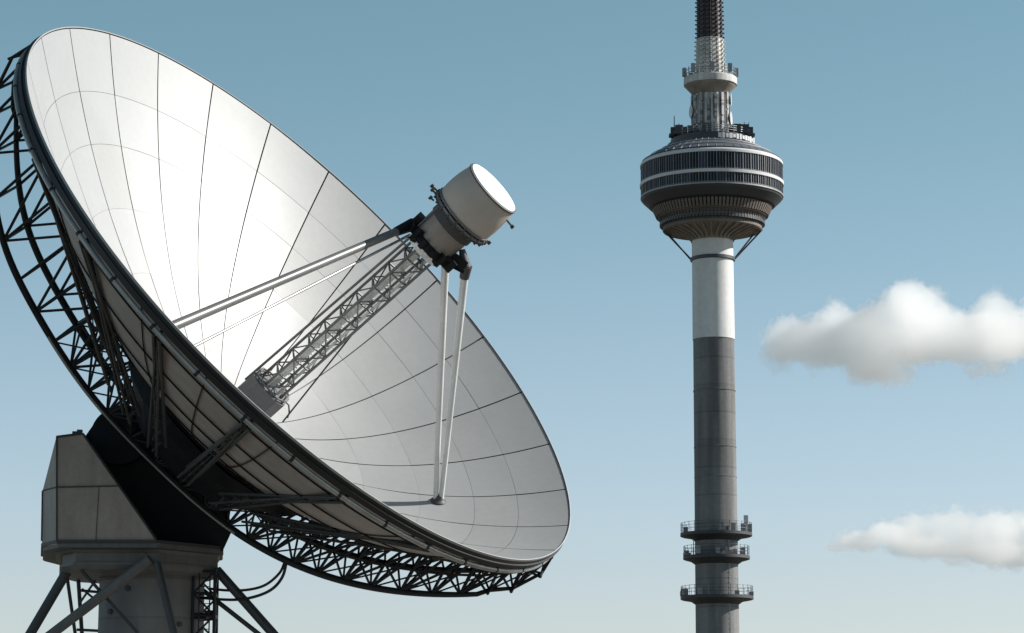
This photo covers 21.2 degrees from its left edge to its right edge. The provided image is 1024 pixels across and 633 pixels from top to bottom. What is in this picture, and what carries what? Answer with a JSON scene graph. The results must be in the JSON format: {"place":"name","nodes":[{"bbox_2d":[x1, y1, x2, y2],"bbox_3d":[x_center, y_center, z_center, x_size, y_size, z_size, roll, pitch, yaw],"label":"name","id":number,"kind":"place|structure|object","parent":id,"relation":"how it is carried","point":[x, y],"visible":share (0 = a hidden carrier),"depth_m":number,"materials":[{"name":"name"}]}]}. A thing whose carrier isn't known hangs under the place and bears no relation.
{"place":"outdoors","nodes":[
{"label":"outdoors","id":0,"kind":"place"},
{"bbox_2d":[0,0,1023,632],"label":"sky","id":1,"kind":"structure","parent":0,"point":[879,305],"materials":[{"name":"blue"}]},
{"label":"gravel pad","id":2,"kind":"structure","parent":0,"visible":0},
{"bbox_2d":[0,27,570,632],"bbox_3d":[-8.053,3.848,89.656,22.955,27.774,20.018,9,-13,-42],"label":"radio telescope","id":3,"kind":"object","parent":2,"relation":"on","point":[284,321],"visible":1,"depth_m":90.79,"materials":[{"name":"white paint"}]},
{"label":"ground","id":4,"kind":"structure","parent":0,"visible":0},
{"bbox_2d":[640,0,783,632],"bbox_3d":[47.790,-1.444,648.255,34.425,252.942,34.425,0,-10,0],"label":"television tower","id":5,"kind":"structure","parent":4,"relation":"on","point":[711,185],"depth_m":641.27,"materials":[{"name":"concrete"}]},
{"bbox_2d":[642,163,644,179],"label":"window","id":6,"kind":"structure","parent":5,"relation":"in","point":[643,165],"depth_m":650.50,"materials":[{"name":"black glass"}]},
{"bbox_2d":[645,181,648,191],"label":"window","id":7,"kind":"structure","parent":5,"relation":"in","point":[647,183],"depth_m":647.57,"materials":[{"name":"black glass"}]},
{"bbox_2d":[645,161,648,178],"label":"window","id":8,"kind":"structure","parent":5,"relation":"in","point":[646,163],"depth_m":648.28,"materials":[{"name":"black glass"}]},
{"bbox_2d":[649,179,653,189],"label":"window","id":9,"kind":"structure","parent":5,"relation":"in","point":[651,183],"depth_m":645.44,"materials":[{"name":"black glass"}]},
{"bbox_2d":[649,159,653,176],"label":"window","id":10,"kind":"structure","parent":5,"relation":"in","point":[651,167],"depth_m":646.23,"materials":[{"name":"black glass"}]},
{"bbox_2d":[653,158,658,174],"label":"window","id":11,"kind":"structure","parent":5,"relation":"in","point":[655,161],"depth_m":644.49,"materials":[{"name":"black glass"}]},
{"bbox_2d":[654,178,658,188],"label":"window","id":12,"kind":"structure","parent":5,"relation":"in","point":[656,181],"depth_m":643.71,"materials":[{"name":"black glass"}]},
{"bbox_2d":[659,176,665,186],"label":"window","id":13,"kind":"structure","parent":5,"relation":"in","point":[662,180],"depth_m":642.14,"materials":[{"name":"black glass"}]},
{"bbox_2d":[659,156,665,173],"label":"window","id":14,"kind":"structure","parent":5,"relation":"in","point":[662,160],"depth_m":642.77,"materials":[{"name":"black glass"}]},
{"bbox_2d":[666,175,672,185],"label":"window","id":15,"kind":"structure","parent":5,"relation":"in","point":[669,179],"depth_m":640.57,"materials":[{"name":"black glass"}]},
{"bbox_2d":[666,155,672,171],"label":"window","id":16,"kind":"structure","parent":5,"relation":"in","point":[669,158],"depth_m":641.20,"materials":[{"name":"black glass"}]},
{"bbox_2d":[673,174,680,184],"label":"window","id":17,"kind":"structure","parent":5,"relation":"in","point":[677,177],"depth_m":639.32,"materials":[{"name":"black glass"}]},
{"bbox_2d":[673,153,680,170],"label":"window","id":18,"kind":"structure","parent":5,"relation":"in","point":[676,157],"depth_m":640.10,"materials":[{"name":"black glass"}]},
{"bbox_2d":[681,173,689,182],"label":"window","id":19,"kind":"structure","parent":5,"relation":"in","point":[685,177],"depth_m":638.23,"materials":[{"name":"black glass"}]},
{"bbox_2d":[681,152,689,169],"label":"window","id":20,"kind":"structure","parent":5,"relation":"in","point":[685,164],"depth_m":639.01,"materials":[{"name":"black glass"}]},
{"bbox_2d":[689,152,697,168],"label":"window","id":21,"kind":"structure","parent":5,"relation":"in","point":[693,156],"depth_m":638.23,"materials":[{"name":"black glass"}]},
{"bbox_2d":[690,172,698,182],"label":"window","id":22,"kind":"structure","parent":5,"relation":"in","point":[694,177],"depth_m":637.61,"materials":[{"name":"black glass"}]},
{"bbox_2d":[698,151,706,167],"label":"window","id":23,"kind":"structure","parent":5,"relation":"in","point":[702,156],"depth_m":637.76,"materials":[{"name":"black glass"}]},
{"bbox_2d":[698,172,707,181],"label":"window","id":24,"kind":"structure","parent":5,"relation":"in","point":[703,176],"depth_m":636.99,"materials":[{"name":"black glass"}]},
{"bbox_2d":[707,151,716,167],"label":"window","id":25,"kind":"structure","parent":5,"relation":"in","point":[711,155],"depth_m":637.45,"materials":[{"name":"black glass"}]},
{"bbox_2d":[708,172,716,181],"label":"window","id":26,"kind":"structure","parent":5,"relation":"in","point":[712,176],"depth_m":636.75,"materials":[{"name":"black glass"}]},
{"bbox_2d":[716,151,725,167],"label":"window","id":27,"kind":"structure","parent":5,"relation":"in","point":[720,155],"depth_m":637.45,"materials":[{"name":"black glass"}]},
{"bbox_2d":[717,172,725,181],"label":"window","id":28,"kind":"structure","parent":5,"relation":"in","point":[721,176],"depth_m":636.75,"materials":[{"name":"black glass"}]},
{"bbox_2d":[725,151,733,167],"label":"window","id":29,"kind":"structure","parent":5,"relation":"in","point":[729,155],"depth_m":637.61,"materials":[{"name":"black glass"}]},
{"bbox_2d":[726,172,734,181],"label":"window","id":30,"kind":"structure","parent":5,"relation":"in","point":[729,175],"depth_m":636.99,"materials":[{"name":"black glass"}]},
{"bbox_2d":[734,172,742,181],"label":"window","id":31,"kind":"structure","parent":5,"relation":"in","point":[738,176],"depth_m":637.45,"materials":[{"name":"grey glass"}]},
{"bbox_2d":[734,152,742,168],"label":"window","id":32,"kind":"structure","parent":5,"relation":"in","point":[738,157],"depth_m":638.23,"materials":[{"name":"grey glass"}]},
{"bbox_2d":[742,152,750,169],"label":"window","id":33,"kind":"structure","parent":5,"relation":"in","point":[746,156],"depth_m":639.01,"materials":[{"name":"grey glass"}]},
{"bbox_2d":[743,173,750,182],"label":"window","id":34,"kind":"structure","parent":5,"relation":"in","point":[746,176],"depth_m":638.23,"materials":[{"name":"grey glass"}]},
{"bbox_2d":[750,153,757,170],"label":"window","id":35,"kind":"structure","parent":5,"relation":"in","point":[753,157],"depth_m":639.95,"materials":[{"name":"grey glass"}]},
{"bbox_2d":[751,174,757,183],"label":"window","id":36,"kind":"structure","parent":5,"relation":"in","point":[754,177],"depth_m":639.32,"materials":[{"name":"grey glass"}]},
{"bbox_2d":[758,175,763,184],"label":"window","id":37,"kind":"structure","parent":5,"relation":"in","point":[760,177],"depth_m":640.34,"materials":[{"name":"grey glass"}]},
{"bbox_2d":[758,154,763,171],"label":"window","id":38,"kind":"structure","parent":5,"relation":"in","point":[760,157],"depth_m":641.20,"materials":[{"name":"grey glass"}]},
{"bbox_2d":[764,176,769,186],"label":"window","id":39,"kind":"structure","parent":5,"relation":"in","point":[766,179],"depth_m":641.82,"materials":[{"name":"grey glass"}]},
{"bbox_2d":[764,156,769,172],"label":"window","id":40,"kind":"structure","parent":5,"relation":"in","point":[766,159],"depth_m":642.61,"materials":[{"name":"grey glass"}]},
{"bbox_2d":[770,177,774,187],"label":"window","id":41,"kind":"structure","parent":5,"relation":"in","point":[772,183],"depth_m":643.55,"materials":[{"name":"grey glass"}]},
{"bbox_2d":[770,157,774,174],"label":"window","id":42,"kind":"structure","parent":5,"relation":"in","point":[771,159],"depth_m":644.18,"materials":[{"name":"grey glass"}]},
{"bbox_2d":[774,159,777,175],"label":"window","id":43,"kind":"structure","parent":5,"relation":"in","point":[775,161],"depth_m":645.91,"materials":[{"name":"grey glass"}]},
{"bbox_2d":[778,161,779,176],"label":"window","id":44,"kind":"structure","parent":5,"relation":"in","point":[778,161],"depth_m":647.17,"materials":[{"name":"grey glass"}]},
{"bbox_2d":[780,162,781,178],"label":"window","id":45,"kind":"structure","parent":5,"relation":"in","point":[780,162],"depth_m":649.07,"materials":[{"name":"grey glass"}]}
]}

